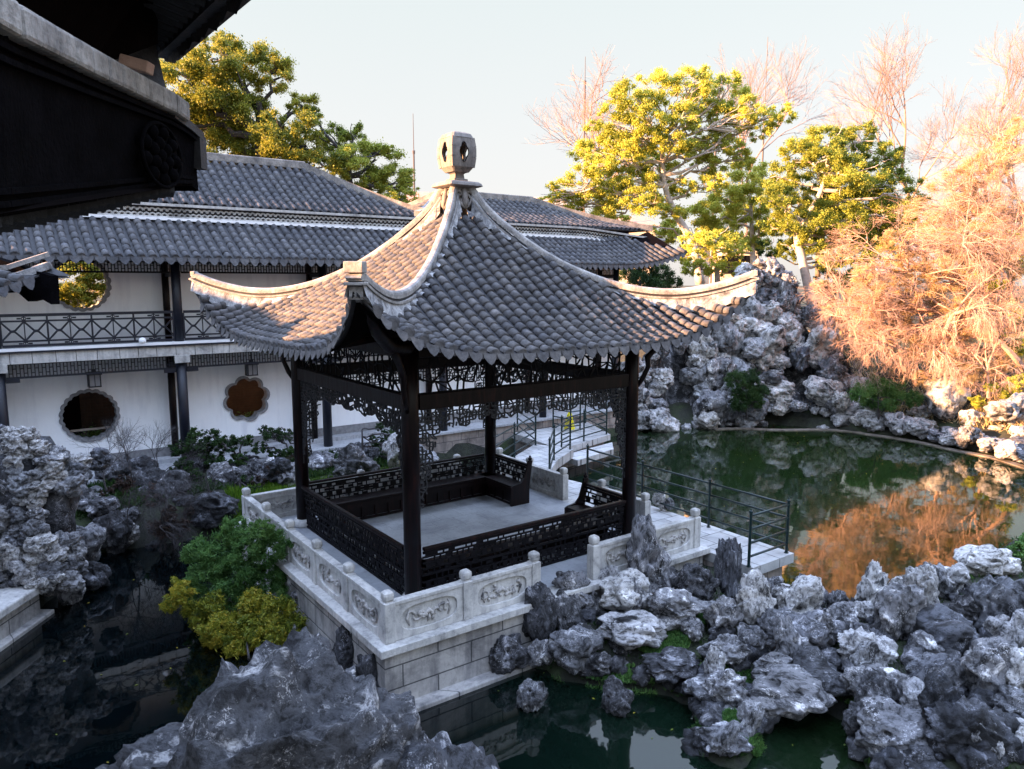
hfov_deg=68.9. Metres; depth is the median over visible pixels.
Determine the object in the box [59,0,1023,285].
sky
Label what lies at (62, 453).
rock
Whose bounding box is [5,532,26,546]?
rock
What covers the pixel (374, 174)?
evergreen tree
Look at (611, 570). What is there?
rock
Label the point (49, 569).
rock
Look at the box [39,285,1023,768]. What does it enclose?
ground
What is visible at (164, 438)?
bare shrub
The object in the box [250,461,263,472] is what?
rock
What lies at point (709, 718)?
rubble
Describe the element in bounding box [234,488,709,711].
stone terrace
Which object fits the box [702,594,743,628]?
rock
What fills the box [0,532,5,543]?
rock
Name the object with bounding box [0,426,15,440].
rock
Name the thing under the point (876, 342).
weeping tree
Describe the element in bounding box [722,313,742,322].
rock
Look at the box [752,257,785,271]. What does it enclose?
rock
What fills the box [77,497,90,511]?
rock
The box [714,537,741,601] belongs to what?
rock
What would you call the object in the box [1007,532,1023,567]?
green bush
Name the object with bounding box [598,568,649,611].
rock
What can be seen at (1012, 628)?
rock
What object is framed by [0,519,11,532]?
rock
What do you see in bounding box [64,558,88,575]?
rock
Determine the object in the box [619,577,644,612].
rock
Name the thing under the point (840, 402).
rock
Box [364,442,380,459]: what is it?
rock
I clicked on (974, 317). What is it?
weeping tree
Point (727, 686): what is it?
rock
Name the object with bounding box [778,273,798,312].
rock
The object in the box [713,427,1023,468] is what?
pond kerb
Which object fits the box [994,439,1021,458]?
rock
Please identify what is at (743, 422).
rock
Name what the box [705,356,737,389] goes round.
rock
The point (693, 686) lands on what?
rock
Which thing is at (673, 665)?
rock
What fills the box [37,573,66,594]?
rock
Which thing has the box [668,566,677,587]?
rock
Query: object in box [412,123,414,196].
mast
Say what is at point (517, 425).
metal railing
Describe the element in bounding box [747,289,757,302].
rock
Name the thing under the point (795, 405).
rock
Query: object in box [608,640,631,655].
rock
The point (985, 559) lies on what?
rock
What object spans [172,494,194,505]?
rock
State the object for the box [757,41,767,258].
mast
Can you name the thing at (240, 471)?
rock
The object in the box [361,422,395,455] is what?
dark bush
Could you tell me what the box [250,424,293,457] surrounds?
dark bush
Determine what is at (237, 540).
green shrub
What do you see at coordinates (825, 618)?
rock
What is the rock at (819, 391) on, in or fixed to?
on the rubble at (822, 411)
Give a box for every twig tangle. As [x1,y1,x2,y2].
[89,472,176,547]
[116,468,211,565]
[173,468,241,533]
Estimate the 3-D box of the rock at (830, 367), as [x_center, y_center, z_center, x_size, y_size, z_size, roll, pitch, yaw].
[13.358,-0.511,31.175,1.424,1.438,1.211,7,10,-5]
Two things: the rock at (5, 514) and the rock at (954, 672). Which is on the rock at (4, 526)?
the rock at (5, 514)
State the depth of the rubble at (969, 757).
9.55 m
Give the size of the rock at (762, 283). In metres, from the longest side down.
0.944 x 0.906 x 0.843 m
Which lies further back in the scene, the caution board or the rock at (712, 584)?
the caution board
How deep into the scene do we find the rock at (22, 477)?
13.50 m
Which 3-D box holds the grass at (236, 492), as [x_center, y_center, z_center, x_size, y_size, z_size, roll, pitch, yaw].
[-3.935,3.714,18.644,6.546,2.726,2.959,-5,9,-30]
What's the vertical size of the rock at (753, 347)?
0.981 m
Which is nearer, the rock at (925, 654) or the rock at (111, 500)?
the rock at (925, 654)
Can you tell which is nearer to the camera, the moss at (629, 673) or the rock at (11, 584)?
the moss at (629, 673)
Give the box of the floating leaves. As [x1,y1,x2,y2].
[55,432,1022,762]
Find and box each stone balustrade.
[241,487,355,611]
[309,454,461,508]
[380,508,700,644]
[496,447,650,515]
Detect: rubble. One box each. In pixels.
[574,577,1023,768]
[581,583,1021,768]
[638,270,850,430]
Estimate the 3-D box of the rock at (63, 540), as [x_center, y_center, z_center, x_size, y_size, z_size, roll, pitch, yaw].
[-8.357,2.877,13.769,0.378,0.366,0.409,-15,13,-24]
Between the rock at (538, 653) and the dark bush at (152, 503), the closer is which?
the rock at (538, 653)
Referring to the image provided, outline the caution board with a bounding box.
[564,412,574,429]
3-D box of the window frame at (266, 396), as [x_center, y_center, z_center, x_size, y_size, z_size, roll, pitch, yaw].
[-7.892,0.404,22.119,1.363,1.363,0.305,-6,10,-36]
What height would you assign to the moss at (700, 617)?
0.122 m
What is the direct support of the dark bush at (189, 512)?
on the ground at (681, 413)
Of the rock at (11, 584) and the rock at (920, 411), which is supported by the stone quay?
the rock at (11, 584)
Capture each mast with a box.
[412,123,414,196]
[583,57,585,187]
[710,151,716,283]
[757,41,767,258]
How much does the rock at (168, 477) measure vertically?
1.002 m
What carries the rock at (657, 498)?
on the stone deck
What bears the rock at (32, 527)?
on the rock at (36, 544)
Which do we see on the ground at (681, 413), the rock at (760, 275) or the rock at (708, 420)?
the rock at (708, 420)
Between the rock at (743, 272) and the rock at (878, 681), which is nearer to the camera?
the rock at (878, 681)
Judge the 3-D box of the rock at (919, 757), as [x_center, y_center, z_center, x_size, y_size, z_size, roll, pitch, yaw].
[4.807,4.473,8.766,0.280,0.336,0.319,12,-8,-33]
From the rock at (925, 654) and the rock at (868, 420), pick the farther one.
the rock at (868, 420)
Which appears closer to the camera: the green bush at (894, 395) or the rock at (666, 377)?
the green bush at (894, 395)
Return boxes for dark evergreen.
[619,263,683,291]
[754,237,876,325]
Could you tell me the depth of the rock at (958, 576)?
13.01 m
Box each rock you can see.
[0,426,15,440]
[0,432,28,455]
[0,479,9,493]
[0,505,13,524]
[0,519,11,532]
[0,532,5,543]
[0,542,26,569]
[0,560,5,570]
[0,570,10,588]
[2,451,35,469]
[3,521,25,537]
[5,464,33,483]
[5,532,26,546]
[6,570,13,576]
[7,475,37,497]
[7,559,37,583]
[8,577,21,587]
[10,506,29,524]
[11,425,40,442]
[11,497,23,505]
[19,493,46,509]
[20,553,44,565]
[21,517,50,536]
[21,531,58,553]
[21,573,38,590]
[26,479,60,498]
[26,506,49,519]
[27,466,52,480]
[28,438,51,455]
[32,453,56,466]
[34,543,69,563]
[36,559,68,585]
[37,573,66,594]
[39,460,68,481]
[42,577,85,605]
[48,445,70,467]
[49,473,84,497]
[53,530,69,546]
[55,570,85,592]
[64,460,92,482]
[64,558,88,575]
[67,546,87,560]
[68,531,84,548]
[69,452,92,464]
[76,522,106,561]
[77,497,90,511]
[80,484,109,498]
[82,561,111,590]
[84,495,120,519]
[89,447,113,470]
[90,485,102,492]
[92,510,133,547]
[94,461,127,481]
[100,538,130,553]
[119,454,131,461]
[120,506,140,520]
[124,461,142,474]
[126,455,152,471]
[127,523,139,544]
[129,469,141,479]
[133,465,165,486]
[145,540,158,548]
[154,469,190,498]
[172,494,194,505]
[183,455,207,477]
[190,491,240,528]
[206,461,230,478]
[211,468,234,485]
[230,465,254,485]
[239,455,258,459]
[244,457,259,467]
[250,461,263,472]
[252,471,267,483]
[259,456,274,463]
[262,457,292,484]
[278,462,294,487]
[287,578,290,590]
[290,588,298,606]
[308,450,334,457]
[308,453,334,470]
[332,443,380,476]
[332,624,353,669]
[355,653,378,686]
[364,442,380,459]
[382,432,399,467]
[419,444,438,461]
[489,633,528,674]
[516,678,547,712]
[522,581,557,641]
[527,638,552,667]
[549,622,603,675]
[551,570,594,607]
[555,589,581,630]
[580,651,611,676]
[590,591,604,615]
[596,610,667,650]
[598,565,619,595]
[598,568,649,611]
[601,675,634,717]
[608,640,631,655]
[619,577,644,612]
[620,357,645,389]
[625,514,671,592]
[638,378,644,402]
[638,388,651,410]
[638,410,653,429]
[641,646,697,684]
[647,587,711,630]
[648,375,665,396]
[648,397,668,408]
[649,407,680,431]
[650,367,673,389]
[652,492,665,510]
[658,347,669,358]
[663,497,674,510]
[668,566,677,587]
[673,342,687,354]
[674,563,707,600]
[679,365,707,385]
[680,617,703,641]
[682,673,712,700]
[686,353,709,368]
[688,334,718,357]
[690,721,754,757]
[693,380,713,398]
[693,389,728,417]
[693,410,720,429]
[696,633,752,664]
[700,566,720,599]
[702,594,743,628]
[702,668,747,707]
[703,644,727,673]
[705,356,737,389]
[707,720,740,756]
[709,352,730,358]
[712,321,744,356]
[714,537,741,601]
[717,379,735,394]
[718,403,741,426]
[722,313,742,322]
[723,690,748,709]
[731,350,755,382]
[733,317,749,337]
[733,412,759,427]
[734,262,753,274]
[734,270,759,289]
[735,568,776,625]
[737,622,767,650]
[737,697,764,736]
[740,298,767,318]
[741,336,765,359]
[742,398,769,421]
[744,317,766,336]
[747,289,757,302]
[747,352,774,372]
[747,663,837,720]
[748,268,763,282]
[750,652,792,678]
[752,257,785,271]
[756,287,779,304]
[757,369,787,384]
[757,606,798,624]
[757,618,776,651]
[758,280,766,289]
[758,322,786,356]
[761,273,778,289]
[762,258,783,287]
[762,300,782,322]
[765,380,795,402]
[768,575,783,591]
[770,394,789,415]
[771,574,824,613]
[772,612,812,658]
[773,311,796,321]
[774,354,791,367]
[776,315,804,341]
[777,291,803,311]
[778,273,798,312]
[783,609,844,648]
[788,341,804,354]
[788,399,809,411]
[789,345,809,372]
[793,646,850,696]
[799,305,821,327]
[802,375,843,405]
[803,342,830,369]
[806,324,841,352]
[807,314,835,328]
[813,611,837,646]
[816,355,847,381]
[823,399,838,414]
[825,589,848,607]
[826,351,844,364]
[826,601,858,627]
[828,339,848,354]
[830,401,862,426]
[832,390,850,412]
[836,626,898,667]
[839,662,909,703]
[841,701,859,734]
[842,377,850,392]
[849,376,868,393]
[849,412,861,425]
[849,639,883,666]
[852,600,873,621]
[853,692,929,758]
[854,407,885,431]
[854,560,889,603]
[854,666,902,702]
[863,627,882,635]
[873,582,927,640]
[883,412,906,435]
[887,576,902,584]
[899,676,924,709]
[901,563,939,604]
[902,416,932,439]
[905,405,930,417]
[905,652,967,694]
[906,603,978,655]
[907,630,946,653]
[907,750,935,762]
[912,417,937,428]
[913,652,934,659]
[915,561,953,597]
[917,671,970,723]
[923,377,970,419]
[923,695,1020,768]
[924,659,965,687]
[926,428,942,441]
[937,426,958,432]
[938,428,958,445]
[942,594,978,624]
[944,414,956,420]
[944,562,969,593]
[952,544,1023,575]
[954,424,984,448]
[956,409,984,425]
[960,635,1017,692]
[970,573,1023,630]
[971,723,1004,758]
[976,437,1001,452]
[982,614,1009,636]
[983,392,1023,424]
[987,424,1004,429]
[990,683,1023,718]
[994,435,1023,450]
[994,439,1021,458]
[999,608,1023,647]
[1005,646,1023,691]
[1008,425,1023,437]
[1011,447,1023,463]
[1015,717,1023,742]
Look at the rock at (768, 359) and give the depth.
31.46 m
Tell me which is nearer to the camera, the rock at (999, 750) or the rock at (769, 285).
the rock at (999, 750)
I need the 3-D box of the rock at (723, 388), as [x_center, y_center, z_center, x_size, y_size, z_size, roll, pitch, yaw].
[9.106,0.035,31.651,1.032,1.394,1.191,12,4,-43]
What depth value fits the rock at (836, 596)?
12.12 m
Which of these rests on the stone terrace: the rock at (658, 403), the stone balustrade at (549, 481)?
the stone balustrade at (549, 481)
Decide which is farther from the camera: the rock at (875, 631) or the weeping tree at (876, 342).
the weeping tree at (876, 342)
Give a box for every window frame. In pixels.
[54,261,111,311]
[59,388,120,441]
[223,376,269,420]
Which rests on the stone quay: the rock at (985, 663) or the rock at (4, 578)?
the rock at (4, 578)
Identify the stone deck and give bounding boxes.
[568,480,793,577]
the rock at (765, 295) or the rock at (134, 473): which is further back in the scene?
the rock at (765, 295)
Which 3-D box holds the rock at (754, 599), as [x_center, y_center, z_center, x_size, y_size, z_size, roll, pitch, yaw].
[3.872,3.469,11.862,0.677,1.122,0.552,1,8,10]
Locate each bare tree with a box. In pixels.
[522,46,657,212]
[676,35,845,237]
[812,15,989,234]
[898,15,1023,190]
[947,76,1023,198]
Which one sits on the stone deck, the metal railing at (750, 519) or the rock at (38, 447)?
the metal railing at (750, 519)
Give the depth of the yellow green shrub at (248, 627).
12.28 m
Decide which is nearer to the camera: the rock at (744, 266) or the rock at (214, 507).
the rock at (214, 507)
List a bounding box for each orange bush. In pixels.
[810,249,921,366]
[912,348,1023,397]
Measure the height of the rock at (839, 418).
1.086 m
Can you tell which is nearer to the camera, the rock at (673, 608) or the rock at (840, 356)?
the rock at (673, 608)
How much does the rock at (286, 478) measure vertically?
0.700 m
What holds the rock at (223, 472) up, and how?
on the ground at (681, 413)
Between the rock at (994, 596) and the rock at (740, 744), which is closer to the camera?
the rock at (740, 744)
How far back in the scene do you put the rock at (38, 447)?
13.68 m
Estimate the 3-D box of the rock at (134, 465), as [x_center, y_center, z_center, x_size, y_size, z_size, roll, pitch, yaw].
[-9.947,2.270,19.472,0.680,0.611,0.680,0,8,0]
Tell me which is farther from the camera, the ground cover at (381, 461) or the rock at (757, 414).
the rock at (757, 414)
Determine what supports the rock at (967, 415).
on the ground at (681, 413)
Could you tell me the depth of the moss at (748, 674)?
11.02 m
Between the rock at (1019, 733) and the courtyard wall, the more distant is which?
the courtyard wall
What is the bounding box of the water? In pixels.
[0,425,1023,768]
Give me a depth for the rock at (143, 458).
19.64 m
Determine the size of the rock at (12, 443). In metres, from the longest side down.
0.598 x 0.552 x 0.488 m
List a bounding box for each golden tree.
[538,63,799,284]
[611,158,795,264]
[674,228,752,282]
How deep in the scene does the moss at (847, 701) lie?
10.36 m
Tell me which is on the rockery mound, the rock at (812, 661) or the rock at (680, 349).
the rock at (680, 349)
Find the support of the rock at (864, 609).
on the ground at (681, 413)
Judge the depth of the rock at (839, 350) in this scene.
31.22 m
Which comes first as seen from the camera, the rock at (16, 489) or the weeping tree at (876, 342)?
the rock at (16, 489)
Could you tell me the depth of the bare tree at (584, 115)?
47.01 m
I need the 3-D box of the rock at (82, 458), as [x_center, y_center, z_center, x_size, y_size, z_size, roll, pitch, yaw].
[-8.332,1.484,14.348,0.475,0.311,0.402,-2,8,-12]
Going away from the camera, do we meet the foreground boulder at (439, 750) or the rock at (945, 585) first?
the foreground boulder at (439, 750)
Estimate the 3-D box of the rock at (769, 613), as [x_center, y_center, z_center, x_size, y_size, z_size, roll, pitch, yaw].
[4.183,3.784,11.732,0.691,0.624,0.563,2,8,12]
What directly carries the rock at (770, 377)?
on the rock at (786, 388)
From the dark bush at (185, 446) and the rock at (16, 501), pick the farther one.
the dark bush at (185, 446)
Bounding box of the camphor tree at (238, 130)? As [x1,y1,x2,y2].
[159,28,354,175]
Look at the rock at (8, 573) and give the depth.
13.27 m
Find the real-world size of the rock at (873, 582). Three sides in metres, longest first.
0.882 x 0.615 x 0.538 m
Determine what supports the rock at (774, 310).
on the rubble at (822, 411)
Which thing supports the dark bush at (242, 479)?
on the ground at (681, 413)
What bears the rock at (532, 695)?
in the water
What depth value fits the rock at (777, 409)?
30.96 m
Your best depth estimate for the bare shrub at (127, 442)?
17.49 m
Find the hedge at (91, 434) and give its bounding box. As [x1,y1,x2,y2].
[75,422,103,436]
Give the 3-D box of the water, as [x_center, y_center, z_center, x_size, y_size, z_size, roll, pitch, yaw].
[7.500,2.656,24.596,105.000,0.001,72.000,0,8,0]
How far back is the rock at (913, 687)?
9.58 m
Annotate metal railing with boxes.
[496,401,536,457]
[548,415,571,468]
[552,401,580,428]
[561,400,607,446]
[586,443,790,566]
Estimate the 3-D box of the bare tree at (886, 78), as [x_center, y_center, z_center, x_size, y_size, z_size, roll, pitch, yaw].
[20.296,-13.545,39.453,7.198,10.958,9.875,-4,9,-29]
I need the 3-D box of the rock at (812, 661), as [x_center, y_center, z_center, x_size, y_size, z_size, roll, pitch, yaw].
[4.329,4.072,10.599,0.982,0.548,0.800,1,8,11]
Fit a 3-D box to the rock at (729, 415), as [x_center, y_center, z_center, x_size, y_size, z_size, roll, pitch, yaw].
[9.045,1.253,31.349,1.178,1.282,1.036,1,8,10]
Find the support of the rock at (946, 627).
on the ground at (681, 413)
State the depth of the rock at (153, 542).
16.95 m
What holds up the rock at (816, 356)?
on the rock at (830, 367)
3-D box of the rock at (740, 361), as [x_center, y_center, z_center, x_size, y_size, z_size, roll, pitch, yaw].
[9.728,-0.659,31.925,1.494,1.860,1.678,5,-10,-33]
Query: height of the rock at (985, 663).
0.990 m
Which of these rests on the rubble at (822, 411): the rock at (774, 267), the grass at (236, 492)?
the rock at (774, 267)
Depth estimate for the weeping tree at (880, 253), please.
27.66 m
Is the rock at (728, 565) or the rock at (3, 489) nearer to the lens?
the rock at (728, 565)
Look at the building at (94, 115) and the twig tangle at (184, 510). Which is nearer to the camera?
the building at (94, 115)
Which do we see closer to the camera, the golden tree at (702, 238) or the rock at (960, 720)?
the rock at (960, 720)
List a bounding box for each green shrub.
[158,576,309,660]
[179,513,293,615]
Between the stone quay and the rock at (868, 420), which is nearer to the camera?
the stone quay
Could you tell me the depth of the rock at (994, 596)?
11.44 m
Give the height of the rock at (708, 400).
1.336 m
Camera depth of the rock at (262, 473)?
18.84 m
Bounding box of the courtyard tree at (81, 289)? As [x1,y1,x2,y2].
[57,261,105,307]
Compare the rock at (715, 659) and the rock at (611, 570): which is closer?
the rock at (715, 659)
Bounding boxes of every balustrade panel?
[250,487,296,517]
[347,574,381,638]
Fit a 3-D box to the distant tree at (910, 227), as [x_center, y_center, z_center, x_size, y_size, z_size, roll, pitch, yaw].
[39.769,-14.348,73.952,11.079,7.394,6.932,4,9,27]
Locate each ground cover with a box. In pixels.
[75,444,387,519]
[807,329,1023,432]
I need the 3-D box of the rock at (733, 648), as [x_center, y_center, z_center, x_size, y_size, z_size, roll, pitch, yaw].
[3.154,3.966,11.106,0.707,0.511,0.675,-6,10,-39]
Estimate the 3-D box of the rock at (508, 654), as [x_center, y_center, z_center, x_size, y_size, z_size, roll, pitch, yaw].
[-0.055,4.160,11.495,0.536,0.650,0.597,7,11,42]
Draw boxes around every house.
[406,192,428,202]
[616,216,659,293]
[701,240,756,284]
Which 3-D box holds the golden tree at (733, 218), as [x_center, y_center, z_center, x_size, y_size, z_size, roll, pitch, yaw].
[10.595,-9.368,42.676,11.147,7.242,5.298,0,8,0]
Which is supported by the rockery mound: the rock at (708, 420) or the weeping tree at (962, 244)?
the weeping tree at (962, 244)
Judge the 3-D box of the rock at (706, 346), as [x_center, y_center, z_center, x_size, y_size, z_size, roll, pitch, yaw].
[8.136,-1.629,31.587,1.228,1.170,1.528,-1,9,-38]
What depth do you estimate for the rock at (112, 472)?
18.88 m
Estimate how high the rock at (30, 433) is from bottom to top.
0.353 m
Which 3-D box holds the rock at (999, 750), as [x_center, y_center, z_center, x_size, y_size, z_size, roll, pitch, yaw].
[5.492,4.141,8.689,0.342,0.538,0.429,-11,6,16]
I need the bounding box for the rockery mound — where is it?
[641,315,853,425]
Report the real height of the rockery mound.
6.849 m
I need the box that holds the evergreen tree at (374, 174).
[300,105,419,202]
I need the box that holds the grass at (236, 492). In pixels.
[224,465,397,520]
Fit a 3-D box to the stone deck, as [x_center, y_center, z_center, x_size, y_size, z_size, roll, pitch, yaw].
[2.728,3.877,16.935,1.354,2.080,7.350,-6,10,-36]
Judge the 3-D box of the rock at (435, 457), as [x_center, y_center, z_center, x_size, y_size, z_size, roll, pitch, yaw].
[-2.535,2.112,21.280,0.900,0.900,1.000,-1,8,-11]
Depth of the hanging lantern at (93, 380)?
19.09 m
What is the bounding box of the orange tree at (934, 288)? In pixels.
[848,109,1023,385]
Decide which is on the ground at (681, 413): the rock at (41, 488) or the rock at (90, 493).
the rock at (90, 493)
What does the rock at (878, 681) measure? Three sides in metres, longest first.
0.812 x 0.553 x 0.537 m
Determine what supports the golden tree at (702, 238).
on the rockery mound
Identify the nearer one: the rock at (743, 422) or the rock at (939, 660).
the rock at (939, 660)
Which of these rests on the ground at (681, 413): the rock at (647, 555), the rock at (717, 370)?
the rock at (647, 555)
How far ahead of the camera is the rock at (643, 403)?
29.98 m
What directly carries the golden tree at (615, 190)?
on the ground at (681, 413)
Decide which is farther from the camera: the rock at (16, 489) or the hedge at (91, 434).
the hedge at (91, 434)
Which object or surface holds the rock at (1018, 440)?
on the ground at (681, 413)
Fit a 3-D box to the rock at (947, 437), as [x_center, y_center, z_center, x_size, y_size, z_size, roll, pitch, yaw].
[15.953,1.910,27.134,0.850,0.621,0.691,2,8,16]
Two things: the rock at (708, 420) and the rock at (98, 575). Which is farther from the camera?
the rock at (708, 420)
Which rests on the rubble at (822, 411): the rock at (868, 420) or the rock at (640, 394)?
the rock at (640, 394)
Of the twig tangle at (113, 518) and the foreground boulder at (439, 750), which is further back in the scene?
the twig tangle at (113, 518)
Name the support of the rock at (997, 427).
on the ground at (681, 413)
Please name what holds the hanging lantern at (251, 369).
hanging from the gallery building at (247, 221)
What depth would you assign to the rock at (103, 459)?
16.29 m
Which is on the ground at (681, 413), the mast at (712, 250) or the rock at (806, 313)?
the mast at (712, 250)
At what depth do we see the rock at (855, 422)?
30.01 m
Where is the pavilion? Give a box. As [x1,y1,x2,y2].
[189,131,758,595]
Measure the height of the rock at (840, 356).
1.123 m
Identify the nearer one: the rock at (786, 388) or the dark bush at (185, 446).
the dark bush at (185, 446)
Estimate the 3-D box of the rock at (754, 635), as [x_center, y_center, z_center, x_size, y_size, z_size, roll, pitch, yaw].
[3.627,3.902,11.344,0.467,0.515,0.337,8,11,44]
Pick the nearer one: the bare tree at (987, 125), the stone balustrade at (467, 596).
the stone balustrade at (467, 596)
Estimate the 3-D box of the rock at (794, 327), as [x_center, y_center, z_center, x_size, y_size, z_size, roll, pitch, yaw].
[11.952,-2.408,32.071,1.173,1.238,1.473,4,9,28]
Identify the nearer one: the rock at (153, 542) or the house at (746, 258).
the rock at (153, 542)
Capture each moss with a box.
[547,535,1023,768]
[586,663,657,694]
[638,629,691,652]
[688,715,707,728]
[696,613,706,624]
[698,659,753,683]
[721,707,766,756]
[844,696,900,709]
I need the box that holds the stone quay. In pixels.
[0,585,54,651]
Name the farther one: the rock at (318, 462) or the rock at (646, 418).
the rock at (646, 418)
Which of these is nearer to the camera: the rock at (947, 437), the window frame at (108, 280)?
the window frame at (108, 280)
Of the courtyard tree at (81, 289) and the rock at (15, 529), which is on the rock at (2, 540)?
the rock at (15, 529)
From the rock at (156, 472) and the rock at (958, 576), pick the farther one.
the rock at (156, 472)
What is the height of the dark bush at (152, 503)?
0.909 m
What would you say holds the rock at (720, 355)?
on the rock at (717, 370)
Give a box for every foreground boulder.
[96,744,178,768]
[107,626,424,768]
[397,731,499,768]
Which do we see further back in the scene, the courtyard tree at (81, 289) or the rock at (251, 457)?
the courtyard tree at (81, 289)
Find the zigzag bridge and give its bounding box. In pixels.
[513,444,573,470]
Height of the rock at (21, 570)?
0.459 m
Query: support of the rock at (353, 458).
on the ground at (681, 413)
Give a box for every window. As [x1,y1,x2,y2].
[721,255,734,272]
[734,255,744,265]
[745,255,756,262]
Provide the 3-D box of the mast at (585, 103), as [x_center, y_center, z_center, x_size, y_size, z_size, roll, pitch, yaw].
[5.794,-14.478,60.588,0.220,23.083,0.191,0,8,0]
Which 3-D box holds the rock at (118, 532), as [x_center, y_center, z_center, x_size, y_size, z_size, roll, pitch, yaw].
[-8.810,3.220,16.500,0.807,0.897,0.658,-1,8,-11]
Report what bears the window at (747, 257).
in the house at (746, 258)
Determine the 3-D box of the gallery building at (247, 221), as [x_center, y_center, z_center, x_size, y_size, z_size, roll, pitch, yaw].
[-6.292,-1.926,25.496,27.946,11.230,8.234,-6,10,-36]
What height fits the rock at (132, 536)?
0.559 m
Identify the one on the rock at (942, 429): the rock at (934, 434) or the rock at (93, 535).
the rock at (934, 434)
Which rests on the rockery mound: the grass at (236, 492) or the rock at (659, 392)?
the rock at (659, 392)
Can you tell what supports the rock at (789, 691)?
on the ground at (681, 413)
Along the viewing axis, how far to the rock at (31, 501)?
13.46 m
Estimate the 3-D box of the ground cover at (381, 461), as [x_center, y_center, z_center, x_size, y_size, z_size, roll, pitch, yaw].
[-7.262,2.441,19.526,10.226,0.586,2.410,-6,10,-35]
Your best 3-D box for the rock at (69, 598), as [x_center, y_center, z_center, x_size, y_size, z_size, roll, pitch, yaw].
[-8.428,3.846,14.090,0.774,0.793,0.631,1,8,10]
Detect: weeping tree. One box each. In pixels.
[796,260,904,355]
[820,180,1023,309]
[826,274,910,392]
[857,256,1023,371]
[872,286,1004,387]
[887,137,1023,287]
[914,284,1023,402]
[915,140,1023,298]
[939,237,1023,345]
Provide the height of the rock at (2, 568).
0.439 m
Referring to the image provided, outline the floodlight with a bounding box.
[139,337,145,343]
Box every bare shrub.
[65,416,146,487]
[85,419,150,490]
[130,421,210,483]
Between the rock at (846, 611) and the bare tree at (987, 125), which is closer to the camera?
the rock at (846, 611)
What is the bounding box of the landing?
[513,422,613,468]
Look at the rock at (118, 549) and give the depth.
16.55 m
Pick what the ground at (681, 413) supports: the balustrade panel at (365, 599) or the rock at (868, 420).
the rock at (868, 420)
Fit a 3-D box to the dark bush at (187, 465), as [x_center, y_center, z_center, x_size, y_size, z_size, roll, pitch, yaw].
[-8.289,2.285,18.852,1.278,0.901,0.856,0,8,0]
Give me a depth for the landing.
25.31 m
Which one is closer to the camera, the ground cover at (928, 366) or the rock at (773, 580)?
the rock at (773, 580)
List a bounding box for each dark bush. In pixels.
[98,473,135,497]
[142,481,166,506]
[145,504,191,551]
[166,455,206,479]
[167,427,216,460]
[183,490,213,518]
[195,428,253,468]
[233,474,261,493]
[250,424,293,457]
[250,461,279,485]
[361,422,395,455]
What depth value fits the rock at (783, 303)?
31.75 m
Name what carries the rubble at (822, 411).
on the ground at (681, 413)
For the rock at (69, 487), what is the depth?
13.91 m
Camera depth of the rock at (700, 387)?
31.27 m
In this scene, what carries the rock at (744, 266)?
on the rockery mound
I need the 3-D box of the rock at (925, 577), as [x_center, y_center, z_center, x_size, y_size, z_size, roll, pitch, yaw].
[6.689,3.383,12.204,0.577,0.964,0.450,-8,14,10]
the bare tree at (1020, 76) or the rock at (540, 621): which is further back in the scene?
the bare tree at (1020, 76)
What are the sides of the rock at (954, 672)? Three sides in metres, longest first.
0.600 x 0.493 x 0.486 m
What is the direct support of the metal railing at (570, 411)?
on the landing
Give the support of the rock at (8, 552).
on the rock at (21, 570)
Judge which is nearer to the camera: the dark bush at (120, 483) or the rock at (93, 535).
the rock at (93, 535)
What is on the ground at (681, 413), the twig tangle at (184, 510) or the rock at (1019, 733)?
the rock at (1019, 733)
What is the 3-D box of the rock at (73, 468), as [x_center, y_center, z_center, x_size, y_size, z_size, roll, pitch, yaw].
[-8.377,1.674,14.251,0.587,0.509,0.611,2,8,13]
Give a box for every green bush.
[721,366,770,419]
[843,375,925,419]
[967,374,1023,408]
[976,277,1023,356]
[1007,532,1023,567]
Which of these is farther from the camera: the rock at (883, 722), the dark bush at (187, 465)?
the dark bush at (187, 465)
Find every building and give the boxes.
[0,0,250,234]
[0,152,687,484]
[0,252,69,303]
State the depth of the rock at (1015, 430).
25.81 m
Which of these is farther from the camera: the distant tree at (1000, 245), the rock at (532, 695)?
the distant tree at (1000, 245)
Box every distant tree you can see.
[679,221,748,250]
[784,208,881,276]
[864,211,978,273]
[958,221,1023,290]
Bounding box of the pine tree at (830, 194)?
[751,119,932,329]
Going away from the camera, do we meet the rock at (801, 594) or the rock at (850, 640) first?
the rock at (850, 640)
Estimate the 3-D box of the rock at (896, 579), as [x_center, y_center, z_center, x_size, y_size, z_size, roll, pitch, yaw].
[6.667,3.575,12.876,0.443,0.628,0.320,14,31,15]
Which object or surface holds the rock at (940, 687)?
on the ground at (681, 413)
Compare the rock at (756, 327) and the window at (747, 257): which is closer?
the rock at (756, 327)
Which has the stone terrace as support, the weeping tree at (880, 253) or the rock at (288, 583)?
the rock at (288, 583)
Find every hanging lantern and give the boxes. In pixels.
[86,361,101,387]
[244,352,258,375]
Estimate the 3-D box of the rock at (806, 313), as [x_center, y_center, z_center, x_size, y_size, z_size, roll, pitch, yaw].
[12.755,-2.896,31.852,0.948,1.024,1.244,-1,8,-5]

